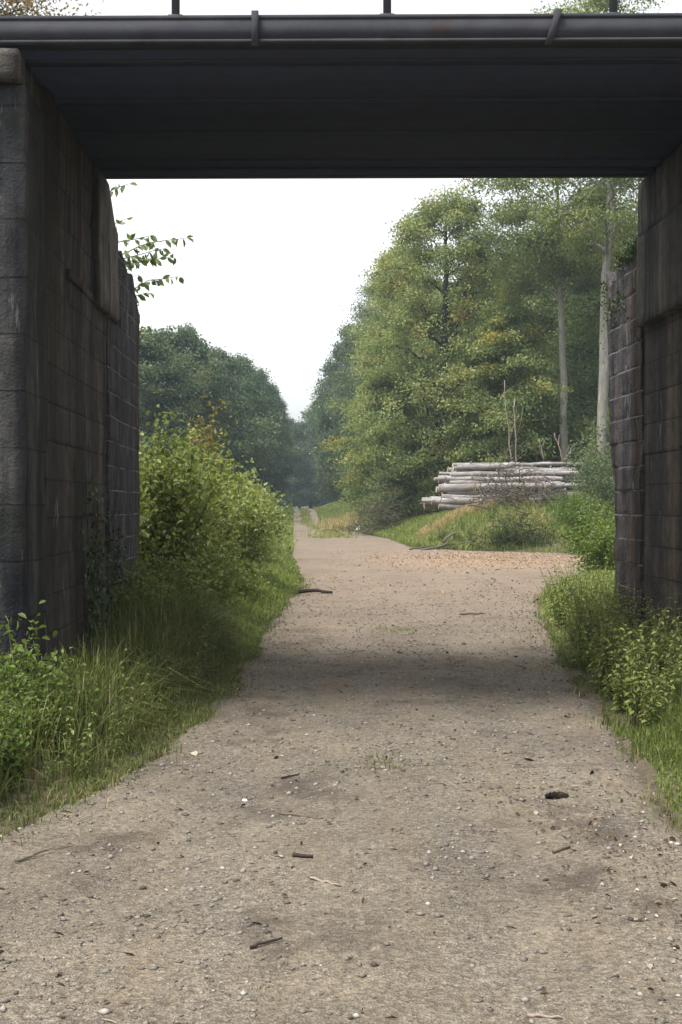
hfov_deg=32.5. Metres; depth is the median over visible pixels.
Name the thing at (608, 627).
weed
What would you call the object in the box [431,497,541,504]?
log
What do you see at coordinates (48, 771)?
weed
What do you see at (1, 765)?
nettle
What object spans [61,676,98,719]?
nettle
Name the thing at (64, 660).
weed
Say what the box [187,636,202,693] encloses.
weed
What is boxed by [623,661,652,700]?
weed
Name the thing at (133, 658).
weed
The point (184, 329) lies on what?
broadleaf tree
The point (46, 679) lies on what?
nettle
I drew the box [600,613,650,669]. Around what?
weed
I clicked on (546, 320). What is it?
broadleaf tree
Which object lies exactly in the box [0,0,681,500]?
sky
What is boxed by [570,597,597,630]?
weed
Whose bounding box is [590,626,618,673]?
weed
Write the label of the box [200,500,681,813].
grass
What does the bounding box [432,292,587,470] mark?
broadleaf tree
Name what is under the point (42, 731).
nettle
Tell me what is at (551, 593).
weed
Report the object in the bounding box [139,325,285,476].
broadleaf tree
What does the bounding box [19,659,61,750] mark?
nettle
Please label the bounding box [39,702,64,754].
nettle
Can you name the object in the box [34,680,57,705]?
nettle
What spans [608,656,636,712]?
weed
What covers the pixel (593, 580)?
weed
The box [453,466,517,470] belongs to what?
log
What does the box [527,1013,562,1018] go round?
stick
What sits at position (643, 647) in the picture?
weed
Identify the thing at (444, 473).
log
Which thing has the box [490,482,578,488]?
log
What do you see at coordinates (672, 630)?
weed
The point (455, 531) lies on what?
weed
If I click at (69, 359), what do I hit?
bridge abutment
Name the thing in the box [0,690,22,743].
nettle
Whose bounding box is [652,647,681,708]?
weed
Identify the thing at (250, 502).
shrub
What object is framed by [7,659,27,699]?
nettle
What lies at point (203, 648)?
weed
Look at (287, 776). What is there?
stick
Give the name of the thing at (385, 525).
bush
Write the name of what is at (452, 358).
broadleaf tree
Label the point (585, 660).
weed
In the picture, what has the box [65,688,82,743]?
nettle
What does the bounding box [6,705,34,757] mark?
nettle
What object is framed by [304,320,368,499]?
broadleaf tree
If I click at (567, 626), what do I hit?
weed
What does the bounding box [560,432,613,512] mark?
shrub
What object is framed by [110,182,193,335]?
young tree
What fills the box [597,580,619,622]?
weed
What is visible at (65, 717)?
nettle
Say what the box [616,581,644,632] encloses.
weed
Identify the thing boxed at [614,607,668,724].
weed
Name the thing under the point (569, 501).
shrub
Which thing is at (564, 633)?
weed
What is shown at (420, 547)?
branch
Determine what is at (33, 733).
nettle
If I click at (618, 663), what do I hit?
weed
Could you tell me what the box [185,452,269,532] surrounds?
shrub
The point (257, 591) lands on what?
shrub
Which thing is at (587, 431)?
broadleaf tree
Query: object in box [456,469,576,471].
log
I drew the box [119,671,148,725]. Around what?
weed
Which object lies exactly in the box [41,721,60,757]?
weed
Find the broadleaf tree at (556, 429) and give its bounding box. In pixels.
[528,407,595,467]
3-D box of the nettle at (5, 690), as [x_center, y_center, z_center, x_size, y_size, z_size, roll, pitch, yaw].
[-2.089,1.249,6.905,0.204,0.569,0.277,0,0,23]
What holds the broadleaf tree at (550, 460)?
on the ground at (643, 769)
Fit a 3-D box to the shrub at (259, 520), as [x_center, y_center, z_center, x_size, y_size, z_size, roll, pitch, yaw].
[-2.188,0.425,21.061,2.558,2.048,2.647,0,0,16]
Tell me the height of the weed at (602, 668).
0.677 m
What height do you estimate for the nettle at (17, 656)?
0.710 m
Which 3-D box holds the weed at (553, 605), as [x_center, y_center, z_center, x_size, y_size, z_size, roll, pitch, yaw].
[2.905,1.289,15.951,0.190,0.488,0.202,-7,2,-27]
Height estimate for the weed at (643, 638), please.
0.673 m
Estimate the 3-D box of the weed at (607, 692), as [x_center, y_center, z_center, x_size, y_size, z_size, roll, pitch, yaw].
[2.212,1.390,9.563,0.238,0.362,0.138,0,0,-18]
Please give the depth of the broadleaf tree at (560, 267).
55.80 m
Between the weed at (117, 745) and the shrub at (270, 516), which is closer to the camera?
the weed at (117, 745)
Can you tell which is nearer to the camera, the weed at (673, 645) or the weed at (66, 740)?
the weed at (66, 740)
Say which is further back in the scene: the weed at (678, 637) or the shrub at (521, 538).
the shrub at (521, 538)
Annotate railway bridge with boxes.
[0,0,681,178]
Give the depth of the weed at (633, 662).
9.21 m
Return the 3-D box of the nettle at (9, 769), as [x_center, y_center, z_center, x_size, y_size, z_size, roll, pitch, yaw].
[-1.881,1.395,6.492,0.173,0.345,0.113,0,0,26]
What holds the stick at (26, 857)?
on the path
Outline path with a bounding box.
[0,509,681,1023]
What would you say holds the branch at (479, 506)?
on the ground at (643, 769)
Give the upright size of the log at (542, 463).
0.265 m
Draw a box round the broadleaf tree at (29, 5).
[0,0,103,15]
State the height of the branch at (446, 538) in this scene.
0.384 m
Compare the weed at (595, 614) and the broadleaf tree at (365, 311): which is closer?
the weed at (595, 614)
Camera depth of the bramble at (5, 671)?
7.23 m
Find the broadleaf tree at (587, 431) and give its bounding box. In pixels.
[568,398,609,490]
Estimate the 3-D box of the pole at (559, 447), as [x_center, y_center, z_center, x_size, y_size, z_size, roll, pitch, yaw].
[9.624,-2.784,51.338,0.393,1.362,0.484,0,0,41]
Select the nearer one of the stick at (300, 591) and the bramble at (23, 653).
the bramble at (23, 653)
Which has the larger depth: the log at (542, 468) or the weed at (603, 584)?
the log at (542, 468)
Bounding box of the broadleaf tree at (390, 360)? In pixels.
[341,282,462,438]
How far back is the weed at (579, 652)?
11.27 m
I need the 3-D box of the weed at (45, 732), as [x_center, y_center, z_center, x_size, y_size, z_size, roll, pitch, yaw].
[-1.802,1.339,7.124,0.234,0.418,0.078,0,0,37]
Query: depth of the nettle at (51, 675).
7.47 m
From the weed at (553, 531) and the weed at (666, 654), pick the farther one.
the weed at (553, 531)
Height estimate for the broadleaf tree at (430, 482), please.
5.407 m
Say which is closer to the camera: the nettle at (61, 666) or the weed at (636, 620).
the nettle at (61, 666)
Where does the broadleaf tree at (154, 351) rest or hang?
on the ground at (643, 769)
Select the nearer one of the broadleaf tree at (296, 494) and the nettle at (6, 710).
the nettle at (6, 710)
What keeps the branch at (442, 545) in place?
on the ground at (643, 769)
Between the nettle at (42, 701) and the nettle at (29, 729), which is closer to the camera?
the nettle at (29, 729)
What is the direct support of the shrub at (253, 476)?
on the ground at (643, 769)
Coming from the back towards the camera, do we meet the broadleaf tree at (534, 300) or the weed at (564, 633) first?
the broadleaf tree at (534, 300)
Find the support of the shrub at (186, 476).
on the ground at (643, 769)
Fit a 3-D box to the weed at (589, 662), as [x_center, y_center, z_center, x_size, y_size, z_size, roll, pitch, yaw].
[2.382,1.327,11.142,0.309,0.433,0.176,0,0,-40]
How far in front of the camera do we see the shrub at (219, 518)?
18.56 m
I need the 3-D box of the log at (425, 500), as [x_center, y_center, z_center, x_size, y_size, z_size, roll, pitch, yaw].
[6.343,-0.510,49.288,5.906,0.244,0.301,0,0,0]
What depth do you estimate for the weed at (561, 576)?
16.89 m
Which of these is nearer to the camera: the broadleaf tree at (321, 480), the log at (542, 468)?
the log at (542, 468)
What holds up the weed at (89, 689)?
on the ground at (643, 769)
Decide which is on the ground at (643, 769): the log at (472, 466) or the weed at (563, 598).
the weed at (563, 598)
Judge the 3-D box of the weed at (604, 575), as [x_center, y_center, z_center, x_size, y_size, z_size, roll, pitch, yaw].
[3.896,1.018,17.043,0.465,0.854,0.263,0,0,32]
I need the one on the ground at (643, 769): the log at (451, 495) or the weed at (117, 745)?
the weed at (117, 745)
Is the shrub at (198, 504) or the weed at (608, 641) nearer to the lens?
the weed at (608, 641)
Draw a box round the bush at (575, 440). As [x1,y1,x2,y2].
[541,400,608,490]
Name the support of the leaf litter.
on the path
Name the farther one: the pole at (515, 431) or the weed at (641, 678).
the pole at (515, 431)
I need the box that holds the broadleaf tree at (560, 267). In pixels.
[451,178,643,467]
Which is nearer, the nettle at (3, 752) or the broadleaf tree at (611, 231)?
the nettle at (3, 752)
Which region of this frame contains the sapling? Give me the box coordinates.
[161,395,238,545]
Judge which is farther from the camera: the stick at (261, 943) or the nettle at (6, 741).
the nettle at (6, 741)
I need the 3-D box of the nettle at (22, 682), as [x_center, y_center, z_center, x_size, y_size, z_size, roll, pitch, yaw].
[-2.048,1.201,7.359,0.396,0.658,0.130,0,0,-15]
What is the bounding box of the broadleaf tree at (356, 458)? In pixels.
[309,361,434,525]
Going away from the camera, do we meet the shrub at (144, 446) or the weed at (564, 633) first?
the weed at (564, 633)
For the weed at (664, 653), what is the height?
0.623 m
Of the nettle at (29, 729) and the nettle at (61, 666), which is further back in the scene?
the nettle at (61, 666)
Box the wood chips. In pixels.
[315,550,584,589]
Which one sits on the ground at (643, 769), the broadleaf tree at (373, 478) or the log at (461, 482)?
the broadleaf tree at (373, 478)
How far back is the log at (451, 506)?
48.88 m
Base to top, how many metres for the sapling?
3.460 m
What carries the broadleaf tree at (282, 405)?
on the ground at (643, 769)
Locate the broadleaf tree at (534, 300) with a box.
[453,220,609,446]
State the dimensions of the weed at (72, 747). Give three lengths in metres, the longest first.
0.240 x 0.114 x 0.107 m
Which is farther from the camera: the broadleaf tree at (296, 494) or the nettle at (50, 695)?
the broadleaf tree at (296, 494)
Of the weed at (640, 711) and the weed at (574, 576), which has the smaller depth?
the weed at (640, 711)
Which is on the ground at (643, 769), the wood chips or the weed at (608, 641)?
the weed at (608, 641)
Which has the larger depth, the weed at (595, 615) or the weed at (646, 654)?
the weed at (595, 615)
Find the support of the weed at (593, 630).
on the ground at (643, 769)
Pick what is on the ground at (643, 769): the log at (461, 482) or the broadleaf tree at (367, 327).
the broadleaf tree at (367, 327)
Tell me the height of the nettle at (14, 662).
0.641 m
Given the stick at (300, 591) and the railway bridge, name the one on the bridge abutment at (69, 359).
the railway bridge
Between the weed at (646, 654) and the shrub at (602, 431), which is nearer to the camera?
the weed at (646, 654)
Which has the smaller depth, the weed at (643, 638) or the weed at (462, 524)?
the weed at (643, 638)
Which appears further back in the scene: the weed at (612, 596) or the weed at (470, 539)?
the weed at (470, 539)
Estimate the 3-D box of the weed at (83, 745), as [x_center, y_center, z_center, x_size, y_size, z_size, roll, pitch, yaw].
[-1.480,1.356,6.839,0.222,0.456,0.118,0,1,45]
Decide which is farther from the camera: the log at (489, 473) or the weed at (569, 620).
the log at (489, 473)
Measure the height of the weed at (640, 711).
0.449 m
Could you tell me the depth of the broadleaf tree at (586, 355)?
61.09 m
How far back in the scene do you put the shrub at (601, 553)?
24.38 m
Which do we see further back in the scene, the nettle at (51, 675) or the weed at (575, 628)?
the weed at (575, 628)
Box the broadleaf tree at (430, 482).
[407,429,497,510]
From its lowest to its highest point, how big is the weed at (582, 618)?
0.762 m
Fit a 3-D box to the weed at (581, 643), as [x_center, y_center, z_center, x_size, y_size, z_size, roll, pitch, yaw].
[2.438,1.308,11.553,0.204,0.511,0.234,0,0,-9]
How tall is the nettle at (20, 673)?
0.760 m
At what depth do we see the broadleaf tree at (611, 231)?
49.88 m
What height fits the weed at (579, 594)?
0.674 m
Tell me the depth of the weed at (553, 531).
40.91 m
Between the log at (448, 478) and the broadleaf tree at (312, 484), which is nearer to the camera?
the log at (448, 478)
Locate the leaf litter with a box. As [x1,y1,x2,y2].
[0,578,681,1023]
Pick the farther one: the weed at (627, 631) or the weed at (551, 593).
the weed at (551, 593)
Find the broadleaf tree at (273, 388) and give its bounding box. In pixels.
[242,366,298,503]
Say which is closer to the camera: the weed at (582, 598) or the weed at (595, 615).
the weed at (595, 615)
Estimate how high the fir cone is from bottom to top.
0.057 m
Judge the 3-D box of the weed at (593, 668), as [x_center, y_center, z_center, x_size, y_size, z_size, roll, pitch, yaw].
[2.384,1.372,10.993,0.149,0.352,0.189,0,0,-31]
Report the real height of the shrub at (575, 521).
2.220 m
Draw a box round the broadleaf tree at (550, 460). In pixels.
[487,413,574,467]
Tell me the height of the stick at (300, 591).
0.095 m
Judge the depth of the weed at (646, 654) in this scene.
9.42 m
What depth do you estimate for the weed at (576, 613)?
12.35 m
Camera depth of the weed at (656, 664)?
8.87 m
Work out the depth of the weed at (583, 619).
11.71 m
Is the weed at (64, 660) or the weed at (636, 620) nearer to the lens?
the weed at (64, 660)
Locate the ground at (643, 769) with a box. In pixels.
[0,504,681,835]
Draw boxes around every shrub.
[107,546,211,646]
[125,528,243,616]
[138,412,251,587]
[139,404,203,585]
[139,422,248,542]
[139,432,188,506]
[139,445,269,588]
[140,521,264,622]
[169,423,226,552]
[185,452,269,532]
[198,527,288,606]
[207,456,275,530]
[208,458,249,555]
[209,487,294,577]
[222,482,298,564]
[236,474,287,545]
[237,477,270,544]
[262,497,278,542]
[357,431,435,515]
[484,522,521,545]
[541,486,606,523]
[544,489,615,554]
[550,509,615,576]
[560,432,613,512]
[567,437,614,531]
[568,412,610,482]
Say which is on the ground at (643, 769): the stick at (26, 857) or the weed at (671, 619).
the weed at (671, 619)
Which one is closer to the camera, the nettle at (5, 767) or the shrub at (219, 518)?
the nettle at (5, 767)
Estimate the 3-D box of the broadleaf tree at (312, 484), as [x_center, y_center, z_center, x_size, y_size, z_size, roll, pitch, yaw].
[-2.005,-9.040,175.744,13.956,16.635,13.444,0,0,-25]
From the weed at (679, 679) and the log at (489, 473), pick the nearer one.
the weed at (679, 679)
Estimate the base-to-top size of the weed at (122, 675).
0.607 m
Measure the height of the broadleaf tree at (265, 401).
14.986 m
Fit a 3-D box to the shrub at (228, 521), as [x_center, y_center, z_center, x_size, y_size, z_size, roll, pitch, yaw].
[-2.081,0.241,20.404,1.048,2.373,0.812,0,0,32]
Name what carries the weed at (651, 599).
on the ground at (643, 769)
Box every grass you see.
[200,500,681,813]
[309,497,553,549]
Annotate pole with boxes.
[504,380,518,461]
[513,399,522,466]
[554,433,563,461]
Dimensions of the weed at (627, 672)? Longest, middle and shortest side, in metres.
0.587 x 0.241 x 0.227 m
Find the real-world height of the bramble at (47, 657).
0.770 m
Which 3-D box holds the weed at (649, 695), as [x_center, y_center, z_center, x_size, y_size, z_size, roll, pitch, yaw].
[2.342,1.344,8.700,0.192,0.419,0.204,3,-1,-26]
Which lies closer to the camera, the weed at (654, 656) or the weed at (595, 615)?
the weed at (654, 656)
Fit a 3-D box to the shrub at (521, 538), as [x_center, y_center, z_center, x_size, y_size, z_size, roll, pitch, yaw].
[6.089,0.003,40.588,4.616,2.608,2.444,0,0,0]
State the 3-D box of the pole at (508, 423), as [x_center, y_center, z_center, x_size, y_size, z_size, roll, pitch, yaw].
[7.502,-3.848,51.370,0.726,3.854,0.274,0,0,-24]
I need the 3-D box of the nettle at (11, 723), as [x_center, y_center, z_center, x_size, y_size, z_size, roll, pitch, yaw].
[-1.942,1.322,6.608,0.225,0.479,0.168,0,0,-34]
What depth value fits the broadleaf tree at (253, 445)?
94.60 m
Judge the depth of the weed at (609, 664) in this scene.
9.82 m
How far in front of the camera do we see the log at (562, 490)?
49.52 m
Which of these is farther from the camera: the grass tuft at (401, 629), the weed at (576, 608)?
the grass tuft at (401, 629)
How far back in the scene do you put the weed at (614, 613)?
12.01 m
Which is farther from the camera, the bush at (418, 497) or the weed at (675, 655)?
the bush at (418, 497)
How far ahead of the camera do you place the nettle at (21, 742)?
6.55 m
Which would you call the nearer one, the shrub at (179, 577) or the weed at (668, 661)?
the weed at (668, 661)
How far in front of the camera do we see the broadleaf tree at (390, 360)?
83.01 m
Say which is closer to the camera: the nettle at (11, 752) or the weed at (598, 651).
the nettle at (11, 752)
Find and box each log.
[421,497,558,502]
[424,506,451,509]
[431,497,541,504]
[434,476,574,480]
[438,475,447,482]
[438,481,564,492]
[438,504,467,509]
[439,472,449,475]
[443,493,584,497]
[445,475,561,481]
[447,490,577,494]
[449,480,560,483]
[450,469,584,476]
[452,462,586,466]
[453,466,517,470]
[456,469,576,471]
[457,461,513,470]
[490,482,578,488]
[510,466,574,468]
[546,488,565,491]
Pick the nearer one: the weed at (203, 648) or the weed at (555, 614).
the weed at (203, 648)
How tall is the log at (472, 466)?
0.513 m
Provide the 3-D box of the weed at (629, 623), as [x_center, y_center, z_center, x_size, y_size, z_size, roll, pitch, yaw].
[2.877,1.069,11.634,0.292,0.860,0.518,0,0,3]
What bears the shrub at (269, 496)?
on the ground at (643, 769)
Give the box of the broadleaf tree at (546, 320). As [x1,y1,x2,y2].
[436,224,609,421]
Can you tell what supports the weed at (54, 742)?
on the ground at (643, 769)
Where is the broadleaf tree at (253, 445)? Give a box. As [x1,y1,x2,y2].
[182,345,285,486]
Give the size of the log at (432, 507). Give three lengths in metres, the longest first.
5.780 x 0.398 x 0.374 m
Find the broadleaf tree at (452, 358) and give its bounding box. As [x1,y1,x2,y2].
[400,262,547,478]
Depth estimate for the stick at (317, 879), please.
4.94 m
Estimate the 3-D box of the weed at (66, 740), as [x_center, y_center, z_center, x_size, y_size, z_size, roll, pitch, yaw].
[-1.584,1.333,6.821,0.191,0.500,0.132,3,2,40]
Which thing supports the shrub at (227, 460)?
on the ground at (643, 769)
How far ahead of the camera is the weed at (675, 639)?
8.95 m
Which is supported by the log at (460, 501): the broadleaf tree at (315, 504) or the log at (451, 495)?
the log at (451, 495)
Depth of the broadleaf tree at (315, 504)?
185.75 m
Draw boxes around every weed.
[20,696,49,749]
[34,701,54,759]
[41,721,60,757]
[41,725,57,757]
[42,643,74,678]
[43,757,57,786]
[57,706,80,777]
[67,734,82,762]
[69,661,99,718]
[74,708,97,770]
[108,705,128,755]
[117,643,126,708]
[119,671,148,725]
[125,633,141,690]
[146,682,162,718]
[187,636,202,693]
[199,626,209,672]
[201,617,223,672]
[436,525,446,540]
[451,522,458,540]
[459,512,465,528]
[466,525,473,540]
[487,503,496,520]
[539,561,580,625]
[542,572,561,618]
[545,575,561,610]
[546,590,558,618]
[547,512,555,535]
[547,600,554,616]
[548,572,576,629]
[550,558,581,596]
[554,559,573,598]
[556,568,584,625]
[556,609,576,648]
[556,619,572,648]
[560,574,605,615]
[560,592,576,634]
[560,613,595,669]
[561,564,589,583]
[562,610,582,656]
[564,579,611,664]
[564,599,604,644]
[565,585,600,606]
[565,612,582,650]
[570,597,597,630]
[571,581,617,629]
[572,591,596,649]
[572,620,589,654]
[573,594,599,645]
[574,578,614,645]
[575,576,613,609]
[576,619,594,663]
[577,566,605,599]
[577,634,597,671]
[578,621,602,670]
[579,599,618,638]
[579,604,628,672]
[580,621,615,693]
[581,578,599,606]
[582,592,613,637]
[584,615,616,695]
[587,587,632,644]
[589,640,595,673]
[590,571,614,601]
[590,615,620,670]
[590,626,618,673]
[591,559,615,591]
[591,605,625,659]
[594,577,614,600]
[595,617,634,685]
[595,661,619,701]
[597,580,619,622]
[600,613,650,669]
[601,637,625,693]
[605,615,638,668]
[606,589,631,627]
[607,641,637,707]
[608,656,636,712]
[610,617,643,683]
[610,649,641,689]
[611,578,642,642]
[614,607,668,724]
[614,610,664,680]
[614,621,661,683]
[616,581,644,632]
[620,635,645,703]
[621,623,662,669]
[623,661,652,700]
[624,597,653,643]
[628,627,657,675]
[630,597,664,648]
[630,637,664,693]
[631,669,653,725]
[633,665,680,725]
[640,601,667,639]
[643,589,681,663]
[646,606,681,684]
[646,665,668,711]
[648,662,670,706]
[650,640,674,692]
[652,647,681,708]
[653,594,681,689]
[653,680,673,715]
[654,637,681,675]
[657,605,681,693]
[657,622,681,696]
[659,630,680,675]
[666,613,681,677]
[670,632,681,692]
[672,616,681,678]
[676,660,681,689]
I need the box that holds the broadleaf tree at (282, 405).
[265,389,297,505]
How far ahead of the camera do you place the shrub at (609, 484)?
41.90 m
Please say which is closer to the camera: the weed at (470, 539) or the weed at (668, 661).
the weed at (668, 661)
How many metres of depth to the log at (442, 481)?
50.44 m
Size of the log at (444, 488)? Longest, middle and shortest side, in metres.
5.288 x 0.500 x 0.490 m
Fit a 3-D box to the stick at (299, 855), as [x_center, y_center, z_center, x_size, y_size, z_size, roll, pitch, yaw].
[-0.173,1.551,5.283,0.093,0.021,0.023,0,0,13]
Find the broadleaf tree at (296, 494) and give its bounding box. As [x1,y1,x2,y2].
[276,418,315,506]
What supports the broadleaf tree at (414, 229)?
on the ground at (643, 769)
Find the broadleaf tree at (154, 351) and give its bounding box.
[138,326,240,503]
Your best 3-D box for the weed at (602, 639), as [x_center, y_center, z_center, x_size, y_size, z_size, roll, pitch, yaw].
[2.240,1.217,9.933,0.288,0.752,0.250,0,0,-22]
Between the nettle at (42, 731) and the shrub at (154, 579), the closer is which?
the nettle at (42, 731)
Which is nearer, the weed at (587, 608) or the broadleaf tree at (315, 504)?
the weed at (587, 608)
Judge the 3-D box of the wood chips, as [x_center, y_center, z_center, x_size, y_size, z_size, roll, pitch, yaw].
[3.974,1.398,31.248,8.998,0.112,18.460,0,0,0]
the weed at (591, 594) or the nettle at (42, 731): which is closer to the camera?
the nettle at (42, 731)
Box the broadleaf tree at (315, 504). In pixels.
[292,424,335,508]
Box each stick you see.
[14,846,69,861]
[249,937,282,948]
[279,812,322,818]
[281,773,299,778]
[292,852,312,857]
[298,589,332,593]
[309,876,340,885]
[460,612,483,614]
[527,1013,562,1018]
[552,845,570,852]
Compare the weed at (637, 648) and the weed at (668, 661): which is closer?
the weed at (668, 661)
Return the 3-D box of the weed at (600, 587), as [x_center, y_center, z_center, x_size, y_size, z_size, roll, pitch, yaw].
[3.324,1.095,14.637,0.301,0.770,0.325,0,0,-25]
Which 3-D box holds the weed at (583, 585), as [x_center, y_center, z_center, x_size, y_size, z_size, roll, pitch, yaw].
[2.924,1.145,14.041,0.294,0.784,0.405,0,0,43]
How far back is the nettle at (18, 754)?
6.55 m
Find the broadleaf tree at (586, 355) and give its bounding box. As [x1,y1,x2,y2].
[530,205,637,460]
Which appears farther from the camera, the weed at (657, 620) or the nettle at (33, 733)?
the weed at (657, 620)
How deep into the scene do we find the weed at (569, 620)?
12.12 m
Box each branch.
[409,546,438,549]
[419,540,474,549]
[442,532,456,542]
[468,502,491,509]
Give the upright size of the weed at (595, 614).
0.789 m
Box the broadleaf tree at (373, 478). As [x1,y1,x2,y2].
[341,431,429,509]
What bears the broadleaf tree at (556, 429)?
on the ground at (643, 769)
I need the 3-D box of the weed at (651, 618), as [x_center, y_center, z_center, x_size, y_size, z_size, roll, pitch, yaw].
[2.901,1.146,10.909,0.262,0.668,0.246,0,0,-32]
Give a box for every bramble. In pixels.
[0,585,83,708]
[0,665,60,730]
[1,633,122,723]
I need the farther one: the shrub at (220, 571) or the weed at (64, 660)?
the shrub at (220, 571)
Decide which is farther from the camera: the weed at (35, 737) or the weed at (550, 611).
the weed at (550, 611)
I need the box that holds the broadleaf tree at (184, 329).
[150,322,226,442]
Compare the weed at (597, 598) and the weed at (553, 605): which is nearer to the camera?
the weed at (597, 598)
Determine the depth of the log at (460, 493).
49.23 m
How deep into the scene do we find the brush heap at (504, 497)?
47.48 m
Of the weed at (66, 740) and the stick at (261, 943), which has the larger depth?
the weed at (66, 740)
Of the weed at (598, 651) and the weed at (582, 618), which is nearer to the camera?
the weed at (598, 651)
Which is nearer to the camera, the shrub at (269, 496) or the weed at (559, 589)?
the weed at (559, 589)
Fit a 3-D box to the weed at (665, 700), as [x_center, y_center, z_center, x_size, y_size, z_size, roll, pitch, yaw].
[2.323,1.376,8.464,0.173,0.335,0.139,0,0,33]
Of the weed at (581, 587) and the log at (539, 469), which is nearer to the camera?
the weed at (581, 587)
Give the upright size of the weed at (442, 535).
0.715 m
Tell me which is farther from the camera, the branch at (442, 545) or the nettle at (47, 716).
the branch at (442, 545)
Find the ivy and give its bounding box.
[78,474,134,670]
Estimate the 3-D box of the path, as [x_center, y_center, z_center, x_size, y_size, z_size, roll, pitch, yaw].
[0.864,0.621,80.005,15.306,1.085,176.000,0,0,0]
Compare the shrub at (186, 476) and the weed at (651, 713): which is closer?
the weed at (651, 713)
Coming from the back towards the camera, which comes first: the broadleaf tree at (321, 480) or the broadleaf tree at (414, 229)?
the broadleaf tree at (321, 480)
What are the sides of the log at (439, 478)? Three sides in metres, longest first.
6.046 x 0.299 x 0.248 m
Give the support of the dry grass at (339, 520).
on the ground at (643, 769)
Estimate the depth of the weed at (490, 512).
44.42 m
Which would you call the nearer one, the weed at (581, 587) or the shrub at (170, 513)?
the weed at (581, 587)
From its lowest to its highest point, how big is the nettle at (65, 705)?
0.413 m
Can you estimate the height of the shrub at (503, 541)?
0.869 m
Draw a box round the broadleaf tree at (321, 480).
[302,376,348,502]
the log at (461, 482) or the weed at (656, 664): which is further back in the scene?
the log at (461, 482)
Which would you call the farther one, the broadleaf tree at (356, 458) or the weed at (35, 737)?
the broadleaf tree at (356, 458)
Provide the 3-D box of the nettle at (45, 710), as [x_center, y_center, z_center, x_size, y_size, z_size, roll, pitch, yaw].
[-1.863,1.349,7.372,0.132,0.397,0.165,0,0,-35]
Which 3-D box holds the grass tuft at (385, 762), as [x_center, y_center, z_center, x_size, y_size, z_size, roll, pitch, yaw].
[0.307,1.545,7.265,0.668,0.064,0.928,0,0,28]
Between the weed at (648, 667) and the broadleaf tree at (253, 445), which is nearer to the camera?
the weed at (648, 667)
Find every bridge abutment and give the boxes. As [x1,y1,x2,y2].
[0,48,140,686]
[600,143,681,656]
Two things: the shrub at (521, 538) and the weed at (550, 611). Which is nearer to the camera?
the weed at (550, 611)
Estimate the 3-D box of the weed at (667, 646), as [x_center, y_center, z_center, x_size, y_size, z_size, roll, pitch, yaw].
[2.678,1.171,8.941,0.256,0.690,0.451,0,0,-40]
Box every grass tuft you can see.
[308,743,428,772]
[345,625,446,633]
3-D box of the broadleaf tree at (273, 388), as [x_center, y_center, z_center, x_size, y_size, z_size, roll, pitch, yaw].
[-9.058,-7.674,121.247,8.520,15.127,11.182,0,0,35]
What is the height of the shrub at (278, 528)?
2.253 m
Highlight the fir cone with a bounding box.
[545,791,568,798]
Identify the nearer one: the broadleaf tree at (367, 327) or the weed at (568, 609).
the weed at (568, 609)
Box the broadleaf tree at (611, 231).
[511,0,667,486]
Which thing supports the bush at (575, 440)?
on the ground at (643, 769)
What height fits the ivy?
2.055 m
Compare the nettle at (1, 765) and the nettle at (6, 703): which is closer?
the nettle at (1, 765)
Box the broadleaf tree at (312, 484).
[292,400,349,504]
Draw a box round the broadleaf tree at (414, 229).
[348,184,540,512]
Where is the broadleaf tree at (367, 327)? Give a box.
[316,236,460,491]
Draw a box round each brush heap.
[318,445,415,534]
[419,438,576,507]
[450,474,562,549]
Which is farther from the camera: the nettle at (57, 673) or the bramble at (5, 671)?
the nettle at (57, 673)
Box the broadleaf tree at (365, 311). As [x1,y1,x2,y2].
[318,274,425,490]
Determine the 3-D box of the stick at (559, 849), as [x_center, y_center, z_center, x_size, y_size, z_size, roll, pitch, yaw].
[1.027,1.569,5.447,0.121,0.018,0.016,0,0,-40]
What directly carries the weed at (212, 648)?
on the ground at (643, 769)
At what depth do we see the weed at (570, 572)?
15.75 m
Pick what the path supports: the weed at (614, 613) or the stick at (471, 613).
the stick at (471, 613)
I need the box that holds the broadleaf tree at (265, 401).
[219,352,291,496]
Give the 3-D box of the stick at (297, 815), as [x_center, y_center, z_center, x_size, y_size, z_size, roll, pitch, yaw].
[-0.206,1.554,5.985,0.260,0.016,0.018,0,0,29]
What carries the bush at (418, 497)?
on the ground at (643, 769)
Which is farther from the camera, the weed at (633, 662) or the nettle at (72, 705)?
the weed at (633, 662)
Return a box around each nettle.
[0,643,22,691]
[0,645,37,708]
[0,679,12,708]
[0,679,36,788]
[0,690,13,728]
[0,690,18,750]
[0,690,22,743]
[0,690,30,790]
[0,705,17,759]
[0,717,7,781]
[0,727,16,756]
[0,736,13,782]
[0,742,17,788]
[0,745,5,790]
[1,703,18,755]
[2,662,46,723]
[2,705,39,766]
[5,645,31,690]
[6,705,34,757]
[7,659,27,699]
[8,685,28,745]
[9,723,33,786]
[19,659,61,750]
[20,696,53,746]
[25,677,55,745]
[26,703,54,753]
[29,671,57,697]
[30,716,46,755]
[32,641,63,746]
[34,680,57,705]
[34,697,58,733]
[36,680,62,721]
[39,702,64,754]
[45,653,73,733]
[48,660,72,687]
[49,645,67,691]
[52,702,73,753]
[53,689,74,734]
[55,682,92,731]
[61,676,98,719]
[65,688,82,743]
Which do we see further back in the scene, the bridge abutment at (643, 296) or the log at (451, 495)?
the log at (451, 495)

